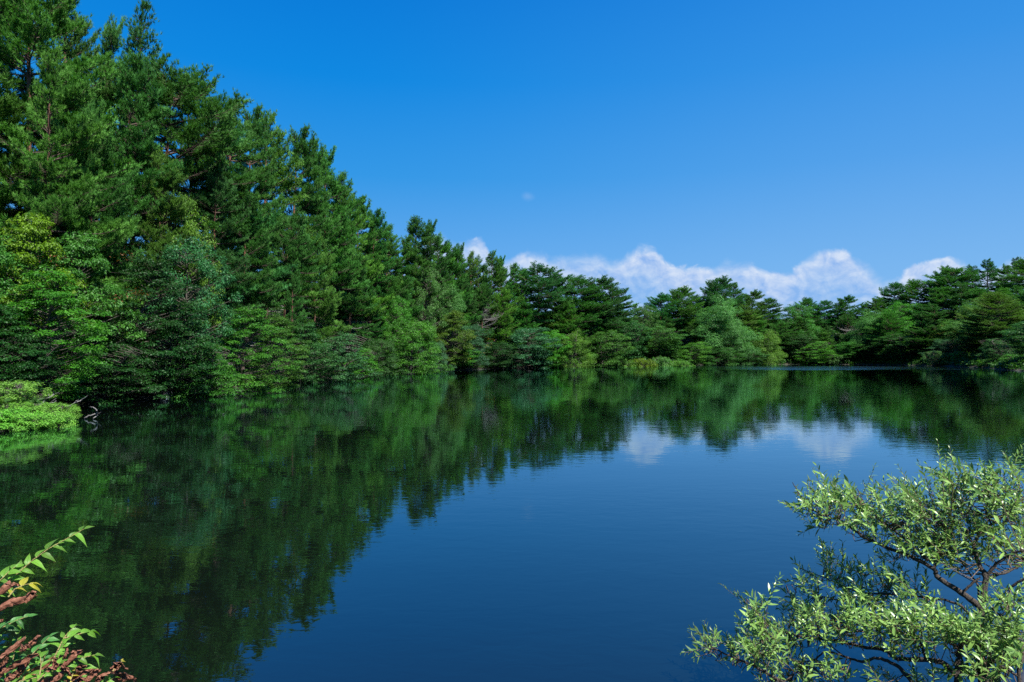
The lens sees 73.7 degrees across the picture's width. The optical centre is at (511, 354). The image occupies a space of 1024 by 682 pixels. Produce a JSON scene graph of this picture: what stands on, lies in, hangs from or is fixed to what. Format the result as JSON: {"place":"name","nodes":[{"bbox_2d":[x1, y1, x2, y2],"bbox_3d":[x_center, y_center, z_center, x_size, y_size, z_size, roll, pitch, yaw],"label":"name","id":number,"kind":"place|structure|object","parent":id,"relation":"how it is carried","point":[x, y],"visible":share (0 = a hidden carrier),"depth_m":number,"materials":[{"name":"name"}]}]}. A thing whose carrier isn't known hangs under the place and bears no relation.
{"place":"outdoors","nodes":[
{"label":"outdoors","id":0,"kind":"place"},
{"bbox_2d":[0,364,1023,681],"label":"lake water","id":1,"kind":"structure","parent":0,"point":[562,524],"depth_m":10.10,"materials":[{"name":"blue liquid"}]},
{"bbox_2d":[0,299,1023,430],"bbox_3d":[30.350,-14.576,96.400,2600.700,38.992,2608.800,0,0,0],"label":"terrain","id":2,"kind":"structure","parent":0,"point":[862,363],"depth_m":130.12,"materials":[{"name":"green plant"}]},
{"bbox_2d":[0,380,57,407],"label":"waterside bush","id":3,"kind":"object","parent":2,"relation":"on","point":[27,388],"visible":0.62,"depth_m":24.17,"materials":[{"name":"green plant"}]},
{"bbox_2d":[0,304,66,389],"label":"broadleaf tree","id":4,"kind":"object","parent":2,"relation":"on","point":[10,314],"visible":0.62,"depth_m":27.36,"materials":[{"name":"green plant"}]},
{"bbox_2d":[1,412,68,431],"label":"waterside bush","id":5,"kind":"object","parent":2,"relation":"on","point":[24,424],"visible":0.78,"depth_m":21.73,"materials":[{"name":"green plant"}]},
{"bbox_2d":[0,230,73,360],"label":"broadleaf tree","id":6,"kind":"object","parent":2,"relation":"on","point":[7,259],"visible":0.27,"depth_m":29.90,"materials":[{"name":"green plant"}]},
{"bbox_2d":[0,331,83,401],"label":"broadleaf tree","id":7,"kind":"object","parent":2,"relation":"on","point":[47,358],"visible":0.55,"depth_m":27.50,"materials":[{"name":"green plant"}]},
{"bbox_2d":[0,212,96,373],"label":"broadleaf tree","id":8,"kind":"object","parent":2,"relation":"on","point":[39,223],"visible":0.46,"depth_m":30.55,"materials":[{"name":"green plant"}]},
{"bbox_2d":[0,0,103,290],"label":"red pine","id":9,"kind":"object","parent":2,"relation":"on","point":[14,104],"visible":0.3,"depth_m":37.44,"materials":[{"name":"green plant"}]},
{"bbox_2d":[0,265,113,400],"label":"broadleaf tree","id":10,"kind":"object","parent":2,"relation":"on","point":[55,296],"visible":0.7,"depth_m":29.18,"materials":[{"name":"green plant"}]},
{"bbox_2d":[0,525,137,681],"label":"waterside shrub","id":11,"kind":"object","parent":2,"relation":"on","point":[15,669],"visible":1,"depth_m":2.54,"materials":[{"name":"green plant"}]},
{"bbox_2d":[0,0,146,277],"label":"red pine","id":12,"kind":"object","parent":2,"relation":"on","point":[25,38],"visible":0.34,"depth_m":38.40,"materials":[{"name":"green plant"}]},
{"bbox_2d":[1,231,147,393],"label":"broadleaf tree","id":13,"kind":"object","parent":2,"relation":"on","point":[87,240],"visible":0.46,"depth_m":33.13,"materials":[{"name":"green plant"}]},
{"bbox_2d":[0,45,152,352],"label":"red pine","id":14,"kind":"object","parent":2,"relation":"on","point":[74,140],"visible":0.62,"depth_m":34.51,"materials":[{"name":"green plant"}]},
{"bbox_2d":[24,0,144,329],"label":"red pine","id":15,"kind":"object","parent":2,"relation":"on","point":[71,52],"visible":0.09,"depth_m":43.43,"materials":[{"name":"green plant"}]},
{"bbox_2d":[58,99,144,357],"bbox_3d":[-23.012,-6.445,38.104,4.398,16.082,5.123,0,0,-33],"label":"red pine","id":16,"kind":"object","parent":2,"relation":"on","point":[117,203],"visible":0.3,"depth_m":37.71,"materials":[{"name":"green plant"}]},
{"bbox_2d":[49,342,163,404],"bbox_3d":[-20.426,1.096,33.780,5.058,3.510,5.363,0,0,40],"label":"bush","id":17,"kind":"object","parent":2,"relation":"on","point":[120,370],"visible":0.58,"depth_m":33.47,"materials":[{"name":"green plant"}]},
{"bbox_2d":[92,12,171,268],"bbox_3d":[-26.809,-11.808,46.401,6.149,23.237,5.346,0,0,42],"label":"red pine","id":18,"kind":"object","parent":2,"relation":"on","point":[112,36],"visible":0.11,"depth_m":45.97,"materials":[{"name":"green plant"}]},
{"bbox_2d":[96,48,187,340],"bbox_3d":[-23.933,-9.062,43.025,6.308,20.113,6.893,0,-1,4],"label":"red pine","id":19,"kind":"object","parent":2,"relation":"on","point":[132,135],"visible":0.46,"depth_m":42.50,"materials":[{"name":"green plant"}]},
{"bbox_2d":[75,253,218,392],"bbox_3d":[-20.087,-1.415,37.357,7.681,8.148,6.888,1,-1,-20],"label":"broadleaf tree","id":20,"kind":"object","parent":2,"relation":"on","point":[161,268],"visible":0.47,"depth_m":36.46,"materials":[{"name":"green plant"}]},
{"bbox_2d":[116,0,183,323],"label":"red pine","id":21,"kind":"object","parent":2,"relation":"on","point":[138,35],"visible":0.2,"depth_m":49.34,"materials":[{"name":"green plant"}]},
{"bbox_2d":[93,302,226,399],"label":"broadleaf tree","id":22,"kind":"object","parent":2,"relation":"on","point":[167,353],"visible":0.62,"depth_m":37.06,"materials":[{"name":"green plant"}]},
{"bbox_2d":[112,191,224,357],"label":"broadleaf tree","id":23,"kind":"object","parent":2,"relation":"on","point":[192,226],"visible":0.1,"depth_m":44.03,"materials":[{"name":"green plant"}]},
{"bbox_2d":[129,147,221,369],"bbox_3d":[-21.432,-5.535,43.131,5.779,14.998,5.496,0,0,42],"label":"red pine","id":24,"kind":"object","parent":2,"relation":"on","point":[173,208],"visible":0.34,"depth_m":42.44,"materials":[{"name":"green plant"}]},
{"bbox_2d":[101,52,270,295],"bbox_3d":[-23.991,-10.235,49.502,11.128,22.047,11.683,0,0,-3],"label":"red pine","id":25,"kind":"object","parent":2,"relation":"on","point":[188,91],"visible":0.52,"depth_m":48.17,"materials":[{"name":"green plant"}]},
{"bbox_2d":[135,236,246,383],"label":"broadleaf tree","id":26,"kind":"object","parent":2,"relation":"on","point":[201,292],"visible":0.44,"depth_m":41.75,"materials":[{"name":"green plant"}]},
{"bbox_2d":[152,342,244,398],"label":"broadleaf tree","id":27,"kind":"object","parent":2,"relation":"on","point":[212,375],"visible":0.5,"depth_m":38.61,"materials":[{"name":"green plant"}]},
{"bbox_2d":[158,63,297,345],"bbox_3d":[-23.815,-10.851,54.937,11.580,23.523,11.229,0,0,27],"label":"red pine","id":28,"kind":"object","parent":2,"relation":"on","point":[280,272],"visible":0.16,"depth_m":53.20,"materials":[{"name":"green plant"}]},
{"bbox_2d":[192,160,264,365],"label":"red pine","id":29,"kind":"object","parent":2,"relation":"on","point":[215,180],"visible":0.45,"depth_m":49.45,"materials":[{"name":"green plant"}]},
{"bbox_2d":[190,304,301,394],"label":"broadleaf tree","id":30,"kind":"object","parent":2,"relation":"on","point":[265,351],"visible":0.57,"depth_m":42.88,"materials":[{"name":"green plant"}]},
{"bbox_2d":[198,96,293,357],"bbox_3d":[-23.097,-10.544,57.992,9.068,23.520,8.813,0,1,-11],"label":"red pine","id":31,"kind":"object","parent":2,"relation":"on","point":[245,126],"visible":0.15,"depth_m":58.43,"materials":[{"name":"green plant"}]},
{"bbox_2d":[218,169,285,371],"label":"red pine","id":32,"kind":"object","parent":2,"relation":"on","point":[262,261],"visible":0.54,"depth_m":52.99,"materials":[{"name":"green plant"}]},
{"bbox_2d":[234,103,288,351],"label":"red pine","id":33,"kind":"object","parent":2,"relation":"on","point":[261,188],"visible":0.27,"depth_m":61.80,"materials":[{"name":"green plant"}]},
{"bbox_2d":[225,109,322,345],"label":"red pine","id":34,"kind":"object","parent":2,"relation":"on","point":[280,150],"visible":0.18,"depth_m":65.70,"materials":[{"name":"green plant"}]},
{"bbox_2d":[236,314,312,387],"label":"broadleaf tree","id":35,"kind":"object","parent":2,"relation":"on","point":[281,321],"visible":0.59,"depth_m":50.25,"materials":[{"name":"green plant"}]},
{"bbox_2d":[0,262,550,419],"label":"undergrowth","id":36,"kind":"object","parent":2,"relation":"on","point":[34,401],"visible":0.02,"depth_m":63.27,"materials":[{"name":"green plant"}]},
{"bbox_2d":[283,269,307,381],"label":"red pine","id":37,"kind":"object","parent":2,"relation":"on","point":[295,282],"visible":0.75,"depth_m":57.10,"materials":[{"name":"green plant"}]},
{"bbox_2d":[266,206,327,338],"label":"red pine","id":38,"kind":"object","parent":2,"relation":"on","point":[291,241],"visible":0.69,"depth_m":59.25,"materials":[{"name":"green plant"}]},
{"bbox_2d":[270,123,331,357],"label":"red pine","id":39,"kind":"object","parent":2,"relation":"on","point":[301,147],"visible":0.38,"depth_m":68.93,"materials":[{"name":"green plant"}]},
{"bbox_2d":[267,321,340,383],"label":"broadleaf tree","id":40,"kind":"object","parent":2,"relation":"on","point":[310,378],"visible":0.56,"depth_m":57.58,"materials":[{"name":"green plant"}]},
{"bbox_2d":[290,136,342,336],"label":"red pine","id":41,"kind":"object","parent":2,"relation":"on","point":[325,231],"visible":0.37,"depth_m":71.19,"materials":[{"name":"green plant"}]},
{"bbox_2d":[294,223,352,370],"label":"red pine","id":42,"kind":"object","parent":2,"relation":"on","point":[327,328],"visible":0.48,"depth_m":66.98,"materials":[{"name":"green plant"}]},
{"bbox_2d":[301,145,370,357],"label":"red pine","id":43,"kind":"object","parent":2,"relation":"on","point":[340,267],"visible":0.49,"depth_m":75.88,"materials":[{"name":"green plant"}]},
{"bbox_2d":[302,332,382,381],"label":"broadleaf tree","id":44,"kind":"object","parent":2,"relation":"on","point":[345,376],"visible":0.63,"depth_m":61.37,"materials":[{"name":"green plant"}]},
{"bbox_2d":[316,170,375,353],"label":"red pine","id":45,"kind":"object","parent":2,"relation":"on","point":[341,199],"visible":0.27,"depth_m":81.37,"materials":[{"name":"green plant"}]},
{"bbox_2d":[331,243,374,361],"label":"red pine","id":46,"kind":"object","parent":2,"relation":"on","point":[353,308],"visible":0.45,"depth_m":81.38,"materials":[{"name":"green plant"}]},
{"bbox_2d":[316,184,394,350],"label":"red pine","id":47,"kind":"object","parent":2,"relation":"on","point":[372,273],"visible":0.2,"depth_m":84.80,"materials":[{"name":"green plant"}]},
{"bbox_2d":[343,195,384,341],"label":"red pine","id":48,"kind":"object","parent":2,"relation":"on","point":[370,243],"visible":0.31,"depth_m":91.22,"materials":[{"name":"green plant"}]},
{"bbox_2d":[358,279,385,364],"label":"red pine","id":49,"kind":"object","parent":2,"relation":"on","point":[373,327],"visible":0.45,"depth_m":83.48,"materials":[{"name":"green plant"}]},
{"bbox_2d":[358,207,396,345],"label":"red pine","id":50,"kind":"object","parent":2,"relation":"on","point":[380,235],"visible":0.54,"depth_m":93.16,"materials":[{"name":"green plant"}]},
{"bbox_2d":[355,337,409,375],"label":"broadleaf tree","id":51,"kind":"object","parent":2,"relation":"on","point":[389,347],"visible":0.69,"depth_m":77.37,"materials":[{"name":"green plant"}]},
{"bbox_2d":[370,223,417,339],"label":"red pine","id":52,"kind":"object","parent":2,"relation":"on","point":[399,289],"visible":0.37,"depth_m":95.99,"materials":[{"name":"green plant"}]},
{"bbox_2d":[375,295,417,362],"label":"broadleaf tree","id":53,"kind":"object","parent":2,"relation":"on","point":[396,309],"visible":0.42,"depth_m":87.16,"materials":[{"name":"green plant"}]},
{"bbox_2d":[389,256,428,350],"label":"red pine","id":54,"kind":"object","parent":2,"relation":"on","point":[407,297],"visible":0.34,"depth_m":97.61,"materials":[{"name":"green plant"}]},
{"bbox_2d":[375,318,453,373],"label":"broadleaf tree","id":55,"kind":"object","parent":2,"relation":"on","point":[418,333],"visible":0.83,"depth_m":83.85,"materials":[{"name":"green plant"}]},
{"bbox_2d":[395,215,444,320],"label":"red pine","id":56,"kind":"object","parent":2,"relation":"on","point":[413,228],"visible":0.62,"depth_m":101.26,"materials":[{"name":"green plant"}]},
{"bbox_2d":[402,266,454,354],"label":"broadleaf tree","id":57,"kind":"object","parent":2,"relation":"on","point":[432,311],"visible":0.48,"depth_m":100.42,"materials":[{"name":"green plant"}]},
{"bbox_2d":[415,218,456,321],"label":"red pine","id":58,"kind":"object","parent":2,"relation":"on","point":[442,266],"visible":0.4,"depth_m":104.66,"materials":[{"name":"green plant"}]},
{"bbox_2d":[423,285,467,351],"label":"broadleaf tree","id":59,"kind":"object","parent":2,"relation":"on","point":[459,306],"visible":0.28,"depth_m":104.56,"materials":[{"name":"green plant"}]},
{"bbox_2d":[426,310,475,367],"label":"broadleaf tree","id":60,"kind":"object","parent":2,"relation":"on","point":[459,330],"visible":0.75,"depth_m":100.23,"materials":[{"name":"green plant"}]},
{"bbox_2d":[441,240,480,343],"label":"red pine","id":61,"kind":"object","parent":2,"relation":"on","point":[458,268],"visible":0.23,"depth_m":111.10,"materials":[{"name":"green plant"}]},
{"bbox_2d":[449,323,493,368],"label":"broadleaf tree","id":62,"kind":"object","parent":2,"relation":"on","point":[476,341],"visible":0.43,"depth_m":104.88,"materials":[{"name":"green plant"}]},
{"bbox_2d":[470,281,503,353],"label":"red pine","id":63,"kind":"object","parent":2,"relation":"on","point":[483,291],"visible":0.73,"depth_m":114.92,"materials":[{"name":"green plant"}]},
{"bbox_2d":[475,250,513,349],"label":"red pine","id":64,"kind":"object","parent":2,"relation":"on","point":[494,264],"visible":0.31,"depth_m":121.54,"materials":[{"name":"green plant"}]},
{"bbox_2d":[480,342,519,368],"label":"broadleaf tree","id":65,"kind":"object","parent":2,"relation":"on","point":[501,359],"visible":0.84,"depth_m":111.82,"materials":[{"name":"green plant"}]},
{"bbox_2d":[487,287,520,350],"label":"red pine","id":66,"kind":"object","parent":2,"relation":"on","point":[501,319],"visible":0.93,"depth_m":117.64,"materials":[{"name":"green plant"}]},
{"bbox_2d":[512,299,542,351],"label":"red pine","id":67,"kind":"object","parent":2,"relation":"on","point":[523,304],"visible":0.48,"depth_m":124.97,"materials":[{"name":"green plant"}]},
{"bbox_2d":[494,327,562,367],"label":"broadleaf tree","id":68,"kind":"object","parent":2,"relation":"on","point":[534,345],"visible":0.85,"depth_m":117.14,"materials":[{"name":"green plant"}]},
{"bbox_2d":[503,261,576,328],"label":"red pine","id":69,"kind":"object","parent":2,"relation":"on","point":[536,284],"visible":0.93,"depth_m":127.29,"materials":[{"name":"green plant"}]},
{"bbox_2d":[527,330,573,367],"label":"broadleaf tree","id":70,"kind":"object","parent":2,"relation":"on","point":[554,357],"visible":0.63,"depth_m":122.20,"materials":[{"name":"green plant"}]},
{"bbox_2d":[550,303,588,352],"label":"red pine","id":71,"kind":"object","parent":2,"relation":"on","point":[570,327],"visible":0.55,"depth_m":130.76,"materials":[{"name":"green plant"}]},
{"bbox_2d":[556,329,596,367],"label":"broadleaf tree","id":72,"kind":"object","parent":2,"relation":"on","point":[575,349],"visible":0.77,"depth_m":123.89,"materials":[{"name":"green plant"}]},
{"bbox_2d":[544,274,611,356],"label":"red pine","id":73,"kind":"object","parent":2,"relation":"on","point":[579,282],"visible":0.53,"depth_m":135.13,"materials":[{"name":"green plant"}]},
{"bbox_2d":[578,329,635,366],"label":"broadleaf tree","id":74,"kind":"object","parent":2,"relation":"on","point":[612,359],"visible":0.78,"depth_m":129.19,"materials":[{"name":"green plant"}]},
{"bbox_2d":[578,274,635,355],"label":"red pine","id":75,"kind":"object","parent":2,"relation":"on","point":[604,281],"visible":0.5,"depth_m":138.52,"materials":[{"name":"green plant"}]},
{"bbox_2d":[611,320,653,360],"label":"broadleaf tree","id":76,"kind":"object","parent":2,"relation":"on","point":[633,327],"visible":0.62,"depth_m":137.15,"materials":[{"name":"green plant"}]},
{"bbox_2d":[629,326,689,355],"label":"broadleaf tree","id":77,"kind":"object","parent":2,"relation":"on","point":[662,346],"visible":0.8,"depth_m":141.30,"materials":[{"name":"green plant"}]},
{"bbox_2d":[642,292,683,333],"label":"red pine","id":78,"kind":"object","parent":2,"relation":"on","point":[656,304],"visible":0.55,"depth_m":161.48,"materials":[{"name":"green plant"}]},
{"bbox_2d":[662,285,704,340],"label":"red pine","id":79,"kind":"object","parent":2,"relation":"on","point":[680,294],"visible":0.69,"depth_m":163.29,"materials":[{"name":"green plant"}]},
{"bbox_2d":[677,342,711,363],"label":"broadleaf tree","id":80,"kind":"object","parent":2,"relation":"on","point":[686,354],"visible":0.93,"depth_m":144.67,"materials":[{"name":"green plant"}]},
{"bbox_2d":[698,275,749,330],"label":"red pine","id":81,"kind":"object","parent":2,"relation":"on","point":[713,288],"visible":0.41,"depth_m":167.97,"materials":[{"name":"green plant"}]},
{"bbox_2d":[703,347,747,365],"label":"broadleaf tree","id":82,"kind":"object","parent":2,"relation":"on","point":[726,352],"visible":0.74,"depth_m":147.80,"materials":[{"name":"green plant"}]},
{"bbox_2d":[691,295,763,358],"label":"broadleaf tree","id":83,"kind":"object","parent":2,"relation":"on","point":[726,312],"visible":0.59,"depth_m":153.86,"materials":[{"name":"green plant"}]},
{"bbox_2d":[712,317,760,364],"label":"broadleaf tree","id":84,"kind":"object","parent":2,"relation":"on","point":[736,332],"visible":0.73,"depth_m":150.90,"materials":[{"name":"green plant"}]},
{"bbox_2d":[743,289,774,340],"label":"red pine","id":85,"kind":"object","parent":2,"relation":"on","point":[750,301],"visible":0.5,"depth_m":173.62,"materials":[{"name":"green plant"}]},
{"bbox_2d":[750,329,788,364],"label":"broadleaf tree","id":86,"kind":"object","parent":2,"relation":"on","point":[770,341],"visible":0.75,"depth_m":155.63,"materials":[{"name":"green plant"}]},
{"bbox_2d":[536,311,1023,369],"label":"undergrowth","id":87,"kind":"object","parent":2,"relation":"on","point":[979,362],"visible":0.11,"depth_m":144.40,"materials":[{"name":"green plant"}]},
{"bbox_2d":[775,333,821,357],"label":"broadleaf tree","id":88,"kind":"object","parent":2,"relation":"on","point":[791,352],"visible":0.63,"depth_m":163.08,"materials":[{"name":"green plant"}]},
{"bbox_2d":[774,303,823,350],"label":"broadleaf tree","id":89,"kind":"object","parent":2,"relation":"on","point":[805,314],"visible":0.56,"depth_m":169.21,"materials":[{"name":"green plant"}]},
{"bbox_2d":[793,341,841,364],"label":"broadleaf tree","id":90,"kind":"object","parent":2,"relation":"on","point":[821,350],"visible":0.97,"depth_m":159.29,"materials":[{"name":"green plant"}]},
{"bbox_2d":[828,294,864,341],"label":"red pine","id":91,"kind":"object","parent":2,"relation":"on","point":[841,303],"visible":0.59,"depth_m":175.13,"materials":[{"name":"green plant"}]},
{"bbox_2d":[680,439,1023,681],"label":"willow shrub","id":92,"kind":"object","parent":2,"relation":"on","point":[983,641],"visible":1,"depth_m":4.59,"materials":[{"name":"green plant"}]},
{"bbox_2d":[846,309,903,355],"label":"broadleaf tree","id":93,"kind":"object","parent":2,"relation":"on","point":[871,320],"visible":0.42,"depth_m":161.49,"materials":[{"name":"green plant"}]},
{"bbox_2d":[860,311,913,352],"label":"red pine","id":94,"kind":"object","parent":2,"relation":"on","point":[886,317],"visible":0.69,"depth_m":157.66,"materials":[{"name":"green plant"}]},
{"bbox_2d":[874,282,917,327],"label":"red pine","id":95,"kind":"object","parent":2,"relation":"on","point":[893,286],"visible":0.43,"depth_m":171.16,"materials":[{"name":"green plant"}]},
{"bbox_2d":[871,333,924,359],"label":"broadleaf tree","id":96,"kind":"object","parent":2,"relation":"on","point":[904,349],"visible":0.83,"depth_m":152.81,"materials":[{"name":"green plant"}]},
{"bbox_2d":[890,279,933,321],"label":"red pine","id":97,"kind":"object","parent":2,"relation":"on","point":[916,285],"visible":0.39,"depth_m":168.49,"materials":[{"name":"green plant"}]},
{"bbox_2d":[901,302,958,352],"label":"red pine","id":98,"kind":"object","parent":2,"relation":"on","point":[928,318],"visible":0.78,"depth_m":148.14,"materials":[{"name":"green plant"}]},
{"bbox_2d":[920,286,958,332],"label":"red pine","id":99,"kind":"object","parent":2,"relation":"on","point":[935,296],"visible":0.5,"depth_m":159.98,"materials":[{"name":"green plant"}]},
{"bbox_2d":[922,265,977,303],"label":"red pine","id":100,"kind":"object","parent":2,"relation":"on","point":[960,278],"visible":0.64,"depth_m":162.02,"materials":[{"name":"green plant"}]},
{"bbox_2d":[930,283,974,336],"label":"red pine","id":101,"kind":"object","parent":2,"relation":"on","point":[963,287],"visible":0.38,"depth_m":156.53,"materials":[{"name":"green plant"}]},
{"bbox_2d":[954,291,1023,349],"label":"red pine","id":102,"kind":"object","parent":2,"relation":"on","point":[985,302],"visible":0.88,"depth_m":127.06,"materials":[{"name":"green plant"}]},
{"bbox_2d":[994,321,1023,357],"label":"broadleaf tree","id":103,"kind":"object","parent":2,"relation":"on","point":[1012,333],"visible":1,"depth_m":105.04,"materials":[{"name":"green plant"}]},
{"bbox_2d":[0,0,1023,318],"label":"sky","id":104,"kind":"structure","parent":0,"point":[790,151],"materials":[{"name":"blue"}]},
{"bbox_2d":[975,338,1019,362],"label":"broadleaf tree","id":105,"kind":"object","parent":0,"point":[989,350],"visible":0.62,"depth_m":118.28,"materials":[{"name":"green plant"}]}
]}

